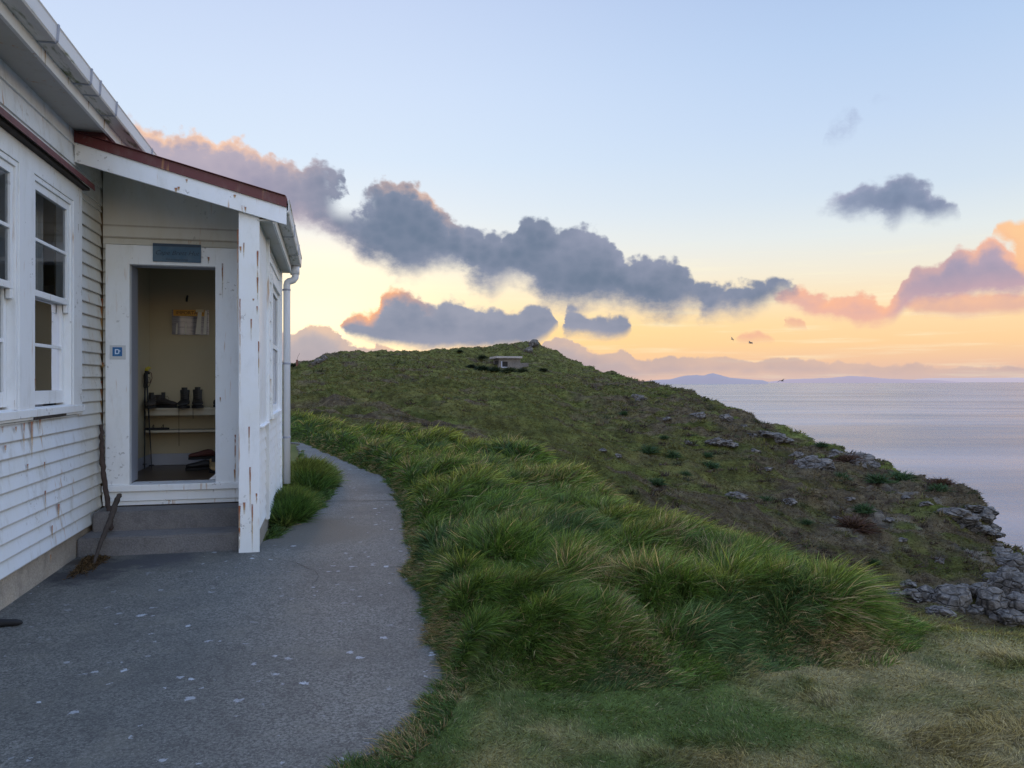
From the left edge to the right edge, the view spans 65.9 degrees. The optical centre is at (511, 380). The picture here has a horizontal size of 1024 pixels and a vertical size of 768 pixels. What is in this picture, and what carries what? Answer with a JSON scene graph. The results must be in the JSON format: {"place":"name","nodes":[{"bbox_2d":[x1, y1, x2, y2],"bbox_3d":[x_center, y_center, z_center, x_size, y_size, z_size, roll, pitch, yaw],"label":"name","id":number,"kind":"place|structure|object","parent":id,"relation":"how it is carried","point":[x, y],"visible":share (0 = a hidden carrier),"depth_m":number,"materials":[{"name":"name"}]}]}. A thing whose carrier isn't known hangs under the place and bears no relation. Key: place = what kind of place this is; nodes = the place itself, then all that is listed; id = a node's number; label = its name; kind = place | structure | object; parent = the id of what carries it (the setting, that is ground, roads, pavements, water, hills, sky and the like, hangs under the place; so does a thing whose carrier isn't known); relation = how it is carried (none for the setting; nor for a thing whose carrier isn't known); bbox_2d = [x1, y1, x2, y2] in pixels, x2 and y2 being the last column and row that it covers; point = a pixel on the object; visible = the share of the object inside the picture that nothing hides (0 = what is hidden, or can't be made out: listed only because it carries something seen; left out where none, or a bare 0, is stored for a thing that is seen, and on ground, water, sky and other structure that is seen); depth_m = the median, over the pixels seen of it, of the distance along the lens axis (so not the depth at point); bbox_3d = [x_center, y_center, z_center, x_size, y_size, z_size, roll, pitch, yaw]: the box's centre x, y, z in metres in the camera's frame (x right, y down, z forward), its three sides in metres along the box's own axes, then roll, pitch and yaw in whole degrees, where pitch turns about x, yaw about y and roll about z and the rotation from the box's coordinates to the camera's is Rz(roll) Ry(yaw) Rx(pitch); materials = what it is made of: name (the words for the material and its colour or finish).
{"place":"outdoors","nodes":[
{"label":"outdoors","id":0,"kind":"place"},
{"bbox_2d":[209,457,214,472],"bbox_3d":[-3.163,0.888,8.390,0.110,0.158,0.269,0,0,-25],"label":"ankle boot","id":1,"kind":"object","parent":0,"point":[212,465],"visible":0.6,"depth_m":8.35,"materials":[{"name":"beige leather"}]},
{"bbox_2d":[0,442,448,767],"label":"path","id":2,"kind":"structure","parent":0,"point":[296,647],"depth_m":4.32,"materials":[{"name":"asphalt"}]},
{"bbox_2d":[0,619,22,626],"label":"burnt stick","id":3,"kind":"object","parent":2,"relation":"on","point":[8,622],"visible":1,"depth_m":4.79,"materials":[{"name":"black wood"}]},
{"bbox_2d":[62,553,109,579],"bbox_3d":[-3.418,1.474,6.458,0.222,0.102,1.194,0,0,-12],"label":"moss clump","id":4,"kind":"object","parent":2,"relation":"on","point":[85,564],"visible":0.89,"depth_m":6.35,"materials":[{"name":"brown plant"}]},
{"bbox_2d":[93,493,121,563],"bbox_3d":[-3.437,1.238,6.676,0.065,0.496,0.594,0,0,-6],"label":"stick","id":5,"kind":"object","parent":2,"relation":"on","point":[111,516],"visible":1,"depth_m":6.71,"materials":[{"name":"brown wood"}]},
{"bbox_2d":[77,503,238,557],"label":"concrete steps","id":6,"kind":"structure","parent":2,"relation":"on","point":[142,530],"depth_m":7.00,"materials":[{"name":"concrete"}]},
{"bbox_2d":[99,425,113,530],"bbox_3d":[-3.648,0.863,7.102,0.063,0.922,0.384,0,0,-42],"label":"stick","id":7,"kind":"object","parent":6,"relation":"on","point":[102,464],"visible":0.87,"depth_m":7.16,"materials":[{"name":"brown wood"}]},
{"bbox_2d":[40,0,1023,381],"label":"sky","id":8,"kind":"structure","parent":0,"point":[635,189],"materials":[{"name":"blue"}]},
{"bbox_2d":[282,409,935,694],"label":"long grass","id":9,"kind":"structure","parent":0,"point":[593,572],"depth_m":4.66,"materials":[{"name":"plant"}]},
{"bbox_2d":[263,415,1023,767],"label":"ground","id":10,"kind":"structure","parent":0,"point":[795,725],"depth_m":3.63,"materials":[{"name":"plant"}]},
{"bbox_2d":[0,0,301,609],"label":"hut","id":11,"kind":"object","parent":10,"relation":"on","point":[99,197],"visible":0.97,"depth_m":6.87,"materials":[{"name":"white paint"}]},
{"bbox_2d":[0,151,17,409],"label":"window","id":12,"kind":"structure","parent":11,"relation":"in","point":[8,166],"depth_m":5.25,"materials":[{"name":"white paint"}]},
{"bbox_2d":[34,174,71,407],"bbox_3d":[-3.614,-0.627,5.983,0.266,1.805,0.895,0,0,-13],"label":"window","id":13,"kind":"structure","parent":11,"relation":"in","point":[52,313],"depth_m":6.27,"materials":[{"name":"white paint"}]},
{"bbox_2d":[110,345,125,359],"bbox_3d":[-3.653,-0.263,7.311,0.137,0.131,0.008,0,0,-13],"label":"sign","id":14,"kind":"object","parent":11,"relation":"attached to","point":[117,351],"visible":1,"depth_m":7.31,"materials":[{"name":"plastic"}]},
{"bbox_2d":[143,372,150,468],"bbox_3d":[-4.010,0.431,8.649,0.077,1.066,0.151,0,0,-13],"label":"trekking pole","id":15,"kind":"object","parent":11,"relation":"on","point":[144,384],"visible":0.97,"depth_m":8.66,"materials":[{"name":"black metal"}]},
{"bbox_2d":[145,366,153,469],"bbox_3d":[-3.925,0.402,8.569,0.073,1.124,0.312,0,0,-34],"label":"trekking pole","id":16,"kind":"object","parent":11,"relation":"on","point":[146,378],"visible":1,"depth_m":8.60,"materials":[{"name":"black metal"}]},
{"bbox_2d":[145,392,156,408],"bbox_3d":[-3.976,0.216,8.698,0.115,0.173,0.279,0,0,-19],"label":"hiking boot","id":17,"kind":"object","parent":11,"relation":"on","point":[151,404],"visible":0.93,"depth_m":8.64,"materials":[{"name":"leather"}]},
{"bbox_2d":[146,425,168,429],"bbox_3d":[-3.993,0.520,8.844,0.289,0.060,0.095,0,0,-13],"label":"sandal","id":18,"kind":"object","parent":11,"relation":"on","point":[161,428],"visible":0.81,"depth_m":8.81,"materials":[{"name":"black rubber"}]},
{"bbox_2d":[156,392,176,407],"bbox_3d":[-3.878,0.216,8.860,0.279,0.173,0.115,0,0,20],"label":"hiking boot","id":19,"kind":"object","parent":11,"relation":"on","point":[162,401],"visible":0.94,"depth_m":8.82,"materials":[{"name":"leather"}]},
{"bbox_2d":[153,243,200,262],"bbox_3d":[-3.149,-1.202,7.422,0.422,0.170,0.021,0,0,-13],"label":"name sign","id":20,"kind":"object","parent":11,"relation":"attached to","point":[166,252],"visible":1,"depth_m":7.41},
{"bbox_2d":[177,387,189,407],"bbox_3d":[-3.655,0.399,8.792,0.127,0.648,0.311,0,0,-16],"label":"hiking boot","id":21,"kind":"object","parent":11,"relation":"on","point":[184,402],"visible":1,"depth_m":8.82,"materials":[{"name":"black leather"}]},
{"bbox_2d":[172,309,208,334],"bbox_3d":[-3.705,-0.677,9.095,0.403,0.293,0.046,0,0,-13],"label":"notice","id":22,"kind":"object","parent":11,"relation":"attached to","point":[190,322],"visible":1,"depth_m":9.09,"materials":[{"name":"paper"}]},
{"bbox_2d":[185,460,209,470],"bbox_3d":[-3.394,0.913,8.576,0.290,0.109,0.106,0,0,-23],"label":"shoe","id":23,"kind":"object","parent":11,"relation":"on","point":[202,465],"visible":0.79,"depth_m":8.54,"materials":[{"name":"black leather"}]},
{"bbox_2d":[188,449,214,459],"bbox_3d":[-3.432,0.813,8.742,0.290,0.109,0.117,0,0,-34],"label":"shoe","id":24,"kind":"object","parent":23,"relation":"on","point":[205,454],"visible":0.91,"depth_m":8.70,"materials":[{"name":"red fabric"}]},
{"bbox_2d":[191,387,203,407],"bbox_3d":[-3.523,0.246,8.844,0.127,0.353,0.310,0,0,-22],"label":"hiking boot","id":25,"kind":"object","parent":11,"relation":"on","point":[197,401],"visible":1,"depth_m":8.86,"materials":[{"name":"black leather"}]},
{"bbox_2d":[270,274,281,418],"bbox_3d":[-2.698,-0.360,8.972,0.085,1.520,1.500,0,0,-13],"label":"window","id":26,"kind":"structure","parent":11,"relation":"in","point":[275,304],"depth_m":9.21,"materials":[{"name":"white paint"}]},
{"bbox_2d":[268,481,326,528],"bbox_3d":[-2.479,1.385,8.943,0.831,0.454,2.257,0,0,-11],"label":"grass clump","id":27,"kind":"object","parent":10,"relation":"on","point":[291,505],"visible":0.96,"depth_m":8.51,"materials":[{"name":"plant"}]},
{"bbox_2d":[263,450,341,540],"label":"edge grass","id":28,"kind":"structure","parent":10,"relation":"on","point":[275,532],"depth_m":9.26,"materials":[{"name":"plant"}]},
{"bbox_2d":[282,453,348,491],"bbox_3d":[-2.910,1.385,11.570,1.265,0.742,2.830,0,0,-13],"label":"grass clump","id":29,"kind":"object","parent":10,"relation":"on","point":[316,472],"visible":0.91,"depth_m":11.06,"materials":[{"name":"plant"}]},
{"bbox_2d":[297,435,480,767],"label":"edge grass","id":30,"kind":"structure","parent":10,"relation":"on","point":[404,743],"depth_m":4.04,"materials":[{"name":"plant"}]},
{"bbox_2d":[282,341,1023,632],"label":"hill","id":31,"kind":"structure","parent":0,"point":[880,516],"depth_m":35.51,"materials":[{"name":"plant"}]},
{"bbox_2d":[314,358,322,363],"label":"rock","id":32,"kind":"object","parent":31,"relation":"on","point":[317,360],"visible":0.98,"depth_m":88.90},
{"bbox_2d":[321,355,327,360],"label":"rock","id":33,"kind":"object","parent":31,"relation":"on","point":[324,357],"visible":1,"depth_m":89.13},
{"bbox_2d":[475,355,487,358],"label":"shrub","id":34,"kind":"object","parent":31,"relation":"on","point":[482,357],"visible":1,"depth_m":103.85,"materials":[{"name":"green plant"}]},
{"bbox_2d":[474,364,492,370],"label":"shrub","id":35,"kind":"object","parent":31,"relation":"on","point":[479,368],"visible":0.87,"depth_m":89.10,"materials":[{"name":"green plant"}]},
{"bbox_2d":[488,366,500,371],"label":"shrub","id":36,"kind":"object","parent":31,"relation":"on","point":[494,369],"visible":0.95,"depth_m":89.36,"materials":[{"name":"green plant"}]},
{"bbox_2d":[499,366,516,372],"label":"shrub","id":37,"kind":"object","parent":31,"relation":"on","point":[507,369],"visible":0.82,"depth_m":86.91,"materials":[{"name":"green plant"}]},
{"bbox_2d":[490,356,527,368],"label":"concrete bunker","id":38,"kind":"object","parent":31,"relation":"on","point":[506,361],"visible":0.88,"depth_m":99.05},
{"bbox_2d":[501,361,507,367],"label":"window","id":39,"kind":"structure","parent":38,"relation":"in","point":[503,364],"depth_m":98.78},
{"bbox_2d":[514,367,530,372],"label":"shrub","id":40,"kind":"object","parent":31,"relation":"on","point":[520,370],"visible":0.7,"depth_m":85.90,"materials":[{"name":"green plant"}]},
{"bbox_2d":[523,346,532,352],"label":"rock","id":41,"kind":"object","parent":31,"relation":"on","point":[529,349],"visible":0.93,"depth_m":112.80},
{"bbox_2d":[528,339,538,346],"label":"rock","id":42,"kind":"object","parent":31,"relation":"on","point":[533,343],"visible":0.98,"depth_m":116.81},
{"bbox_2d":[539,367,547,371],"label":"shrub","id":43,"kind":"object","parent":31,"relation":"on","point":[543,369],"visible":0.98,"depth_m":96.30,"materials":[{"name":"green plant"}]},
{"bbox_2d":[618,410,628,414],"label":"flax bush","id":44,"kind":"object","parent":31,"relation":"on","point":[623,412],"visible":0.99,"depth_m":49.97,"materials":[{"name":"green plant"}]},
{"bbox_2d":[631,394,647,400],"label":"rock","id":45,"kind":"object","parent":31,"relation":"on","point":[638,397],"visible":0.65,"depth_m":61.46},
{"bbox_2d":[634,443,661,453],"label":"flax bush","id":46,"kind":"object","parent":31,"relation":"on","point":[648,449],"visible":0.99,"depth_m":33.67,"materials":[{"name":"green plant"}]},
{"bbox_2d":[648,476,668,485],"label":"flax bush","id":47,"kind":"object","parent":31,"relation":"on","point":[657,482],"visible":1,"depth_m":27.17,"materials":[{"name":"green plant"}]},
{"bbox_2d":[663,449,684,458],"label":"flax bush","id":48,"kind":"object","parent":31,"relation":"on","point":[672,454],"visible":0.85,"depth_m":33.76,"materials":[{"name":"green plant"}]},
{"bbox_2d":[679,470,691,475],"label":"flax bush","id":49,"kind":"object","parent":31,"relation":"on","point":[686,473],"visible":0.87,"depth_m":31.73,"materials":[{"name":"green plant"}]},
{"bbox_2d":[689,411,705,418],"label":"rock","id":50,"kind":"object","parent":31,"relation":"on","point":[701,415],"visible":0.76,"depth_m":49.72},
{"bbox_2d":[702,452,715,457],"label":"flax bush","id":51,"kind":"object","parent":31,"relation":"on","point":[708,454],"visible":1,"depth_m":36.50,"materials":[{"name":"green plant"}]},
{"bbox_2d":[702,460,720,468],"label":"flax bush","id":52,"kind":"object","parent":31,"relation":"on","point":[711,465],"visible":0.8,"depth_m":34.95,"materials":[{"name":"green plant"}]},
{"bbox_2d":[704,437,724,446],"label":"rock","id":53,"kind":"object","parent":31,"relation":"on","point":[718,441],"visible":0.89,"depth_m":39.51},
{"bbox_2d":[719,414,733,421],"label":"rock","id":54,"kind":"object","parent":31,"relation":"on","point":[727,417],"visible":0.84,"depth_m":53.51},
{"bbox_2d":[723,439,738,447],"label":"rock","id":55,"kind":"object","parent":31,"relation":"on","point":[730,443],"visible":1,"depth_m":39.09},
{"bbox_2d":[725,491,748,499],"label":"rock","id":56,"kind":"object","parent":31,"relation":"on","point":[739,495],"visible":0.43,"depth_m":30.33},
{"bbox_2d":[751,448,761,453],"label":"rock","id":57,"kind":"object","parent":31,"relation":"on","point":[755,450],"visible":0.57,"depth_m":38.47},
{"bbox_2d":[756,495,777,500],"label":"flax bush","id":58,"kind":"object","parent":31,"relation":"on","point":[766,497],"visible":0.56,"depth_m":31.80,"materials":[{"name":"green plant"}]},
{"bbox_2d":[758,430,793,443],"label":"rock","id":59,"kind":"object","parent":31,"relation":"on","point":[778,437],"visible":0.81,"depth_m":45.54,"materials":[{"name":"stone"}]},
{"bbox_2d":[783,498,797,505],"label":"rock","id":60,"kind":"object","parent":31,"relation":"on","point":[793,500],"visible":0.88,"depth_m":30.52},
{"bbox_2d":[787,457,799,466],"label":"heath clump","id":61,"kind":"object","parent":31,"relation":"on","point":[791,462],"visible":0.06,"depth_m":39.08,"materials":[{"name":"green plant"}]},
{"bbox_2d":[788,451,803,458],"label":"rock","id":62,"kind":"object","parent":31,"relation":"on","point":[797,455],"visible":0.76,"depth_m":42.50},
{"bbox_2d":[798,518,815,524],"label":"flax bush","id":63,"kind":"object","parent":31,"relation":"on","point":[806,521],"visible":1,"depth_m":29.33,"materials":[{"name":"green plant"}]},
{"bbox_2d":[794,455,835,472],"bbox_3d":[14.568,4.189,38.423,1.648,1.118,2.048,0,0,-29],"label":"rock","id":64,"kind":"object","parent":31,"relation":"on","point":[815,462],"visible":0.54,"depth_m":38.01,"materials":[{"name":"stone"}]},
{"bbox_2d":[811,441,830,446],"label":"flax bush","id":65,"kind":"object","parent":31,"relation":"on","point":[821,444],"visible":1,"depth_m":47.45,"materials":[{"name":"green plant"}]},
{"bbox_2d":[828,449,843,454],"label":"rock","id":66,"kind":"object","parent":31,"relation":"on","point":[834,451],"visible":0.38,"depth_m":45.46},
{"bbox_2d":[834,471,854,480],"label":"flax bush","id":67,"kind":"object","parent":31,"relation":"on","point":[841,474],"visible":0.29,"depth_m":37.34,"materials":[{"name":"green plant"}]},
{"bbox_2d":[830,453,867,464],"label":"heath clump","id":68,"kind":"object","parent":31,"relation":"on","point":[844,458],"visible":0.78,"depth_m":41.23,"materials":[{"name":"brown plant"}]},
{"bbox_2d":[844,497,855,500],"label":"rock","id":69,"kind":"object","parent":31,"relation":"on","point":[850,498],"visible":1,"depth_m":34.25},
{"bbox_2d":[827,452,880,470],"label":"rock","id":70,"kind":"object","parent":31,"relation":"on","point":[869,459],"visible":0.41,"depth_m":41.45,"materials":[{"name":"stone"}]},
{"bbox_2d":[830,514,890,535],"bbox_3d":[13.358,5.415,30.281,2.685,0.704,2.467,0,0,0],"label":"heath clump","id":71,"kind":"object","parent":31,"relation":"on","point":[857,524],"visible":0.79,"depth_m":30.03,"materials":[{"name":"brown plant"}]},
{"bbox_2d":[846,503,879,513],"bbox_3d":[14.356,5.159,32.201,1.450,0.458,1.396,0,0,0],"label":"flax bush","id":72,"kind":"object","parent":31,"relation":"on","point":[863,508],"visible":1,"depth_m":32.06,"materials":[{"name":"green plant"}]},
{"bbox_2d":[867,558,883,566],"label":"flax bush","id":73,"kind":"object","parent":31,"relation":"on","point":[872,561],"visible":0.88,"depth_m":27.49,"materials":[{"name":"green plant"}]},
{"bbox_2d":[863,471,900,483],"bbox_3d":[17.802,4.669,38.302,2.165,0.618,1.956,0,0,0],"label":"flax bush","id":74,"kind":"object","parent":31,"relation":"on","point":[879,479],"visible":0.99,"depth_m":38.13,"materials":[{"name":"green plant"}]},
{"bbox_2d":[884,517,893,522],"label":"rock","id":75,"kind":"object","parent":31,"relation":"on","point":[889,519],"visible":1,"depth_m":31.43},
{"bbox_2d":[887,589,902,599],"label":"rock","id":76,"kind":"object","parent":31,"relation":"on","point":[897,592],"visible":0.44,"depth_m":25.18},
{"bbox_2d":[886,469,919,481],"bbox_3d":[19.345,4.735,39.462,2.119,0.701,2.064,0,0,0],"label":"flax bush","id":77,"kind":"object","parent":31,"relation":"on","point":[900,476],"visible":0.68,"depth_m":39.26,"materials":[{"name":"green plant"}]},
{"bbox_2d":[898,537,907,541],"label":"rock","id":78,"kind":"object","parent":31,"relation":"on","point":[901,539],"visible":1,"depth_m":29.60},
{"bbox_2d":[900,579,916,588],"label":"rock","id":79,"kind":"object","parent":31,"relation":"on","point":[906,583],"visible":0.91,"depth_m":27.07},
{"bbox_2d":[902,588,922,602],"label":"rock","id":80,"kind":"object","parent":31,"relation":"on","point":[915,594],"visible":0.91,"depth_m":26.23,"materials":[{"name":"stone"}]},
{"bbox_2d":[916,585,933,602],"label":"rock","id":81,"kind":"object","parent":31,"relation":"on","point":[926,592],"visible":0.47,"depth_m":26.25,"materials":[{"name":"stone"}]},
{"bbox_2d":[919,501,933,506],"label":"rock","id":82,"kind":"object","parent":31,"relation":"on","point":[926,503],"visible":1,"depth_m":33.96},
{"bbox_2d":[934,557,944,563],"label":"rock","id":83,"kind":"object","parent":31,"relation":"on","point":[940,561],"visible":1,"depth_m":28.81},
{"bbox_2d":[926,605,956,617],"bbox_3d":[13.312,7.170,24.490,0.848,0.370,0.736,0,0,22],"label":"rock","id":84,"kind":"object","parent":31,"relation":"on","point":[945,611],"visible":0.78,"depth_m":24.26,"materials":[{"name":"stone"}]},
{"bbox_2d":[925,482,957,491],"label":"flax bush","id":85,"kind":"object","parent":31,"relation":"on","point":[939,487],"visible":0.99,"depth_m":37.24,"materials":[{"name":"green plant"}]},
{"bbox_2d":[925,476,958,486],"bbox_3d":[21.098,4.934,38.627,2.095,0.589,2.103,0,0,34],"label":"heath clump","id":86,"kind":"object","parent":31,"relation":"on","point":[941,481],"visible":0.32,"depth_m":38.44,"materials":[{"name":"brown plant"}]},
{"bbox_2d":[931,584,972,613],"bbox_3d":[14.441,7.309,26.130,1.262,1.152,1.186,0,0,-7],"label":"rock","id":87,"kind":"object","parent":31,"relation":"on","point":[958,598],"visible":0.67,"depth_m":25.79,"materials":[{"name":"stone"}]},
{"bbox_2d":[937,507,981,528],"bbox_3d":[18.452,5.785,32.889,2.060,1.127,2.038,0,0,14],"label":"rock","id":88,"kind":"object","parent":31,"relation":"on","point":[964,518],"visible":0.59,"depth_m":32.15,"materials":[{"name":"stone"}]},
{"bbox_2d":[967,604,983,614],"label":"rock","id":89,"kind":"object","parent":31,"relation":"on","point":[973,609],"visible":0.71,"depth_m":26.05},
{"bbox_2d":[968,582,987,598],"bbox_3d":[15.889,7.237,27.034,0.861,0.728,0.846,0,0,-35],"label":"rock","id":90,"kind":"object","parent":31,"relation":"on","point":[974,588],"visible":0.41,"depth_m":26.78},
{"bbox_2d":[964,505,998,515],"bbox_3d":[20.654,5.795,34.665,1.330,0.735,1.382,0,0,-8],"label":"rock","id":91,"kind":"object","parent":31,"relation":"on","point":[977,509],"visible":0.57,"depth_m":34.50,"materials":[{"name":"stone"}]},
{"bbox_2d":[966,522,1005,540],"bbox_3d":[19.161,6.172,32.597,2.117,0.916,1.658,0,0,10],"label":"rock","id":92,"kind":"object","parent":31,"relation":"on","point":[977,527],"visible":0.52,"depth_m":32.05,"materials":[{"name":"stone"}]},
{"bbox_2d":[979,508,996,523],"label":"rock","id":93,"kind":"object","parent":31,"relation":"on","point":[987,515],"visible":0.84,"depth_m":34.03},
{"bbox_2d":[981,572,994,581],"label":"rock","id":94,"kind":"object","parent":31,"relation":"on","point":[991,574],"visible":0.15,"depth_m":28.16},
{"bbox_2d":[975,586,1008,616],"bbox_3d":[15.968,7.444,26.221,0.974,1.187,0.866,0,0,12],"label":"rock","id":95,"kind":"object","parent":31,"relation":"on","point":[990,599],"visible":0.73,"depth_m":26.06,"materials":[{"name":"stone"}]},
{"bbox_2d":[989,611,999,621],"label":"rock","id":96,"kind":"object","parent":31,"relation":"on","point":[993,616],"visible":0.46,"depth_m":25.84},
{"bbox_2d":[989,523,1001,531],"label":"rock","id":97,"kind":"object","parent":31,"relation":"on","point":[994,526],"visible":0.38,"depth_m":33.88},
{"bbox_2d":[992,542,1003,547],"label":"rock","id":98,"kind":"object","parent":31,"relation":"on","point":[998,544],"visible":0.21,"depth_m":32.39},
{"bbox_2d":[991,546,1012,558],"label":"rock","id":99,"kind":"object","parent":31,"relation":"on","point":[998,552],"visible":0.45,"depth_m":30.85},
{"bbox_2d":[986,571,1023,595],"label":"rock","id":100,"kind":"object","parent":31,"relation":"on","point":[1007,583],"visible":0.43,"depth_m":27.24,"materials":[{"name":"stone"}]},
{"bbox_2d":[996,565,1019,572],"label":"rock","id":101,"kind":"object","parent":31,"relation":"on","point":[1005,568],"visible":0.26,"depth_m":28.59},
{"bbox_2d":[995,552,1023,570],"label":"rock","id":102,"kind":"object","parent":31,"relation":"on","point":[1016,559],"visible":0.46,"depth_m":30.30,"materials":[{"name":"stone"}]},
{"bbox_2d":[997,609,1023,626],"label":"rock","id":103,"kind":"object","parent":31,"relation":"on","point":[1012,617],"visible":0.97,"depth_m":25.30,"materials":[{"name":"stone"}]},
{"bbox_2d":[1006,591,1023,612],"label":"rock","id":104,"kind":"object","parent":31,"relation":"on","point":[1015,599],"visible":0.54,"depth_m":25.98,"materials":[{"name":"stone"}]},
{"bbox_2d":[651,373,767,383],"bbox_3d":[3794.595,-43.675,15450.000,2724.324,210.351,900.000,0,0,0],"label":"distant hills","id":105,"kind":"structure","parent":0,"point":[712,378],"depth_m":15138.22,"materials":[{"name":"purple"}]},
{"bbox_2d":[661,382,1023,551],"bbox_3d":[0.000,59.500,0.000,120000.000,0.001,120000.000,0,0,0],"label":"sea","id":106,"kind":"structure","parent":0,"point":[971,434],"depth_m":1126.28,"materials":[{"name":"liquid"}]},
{"bbox_2d":[768,376,959,382],"bbox_3d":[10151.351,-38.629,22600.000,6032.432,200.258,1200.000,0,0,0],"label":"distant hills","id":107,"kind":"structure","parent":0,"point":[854,379],"depth_m":22174.63,"materials":[{"name":"purple"}]},
{"bbox_2d":[914,378,1023,381],"bbox_3d":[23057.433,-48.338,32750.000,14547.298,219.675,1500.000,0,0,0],"label":"distant hills","id":108,"kind":"structure","parent":0,"point":[985,379],"depth_m":32329.44,"materials":[{"name":"purple"}]}
]}

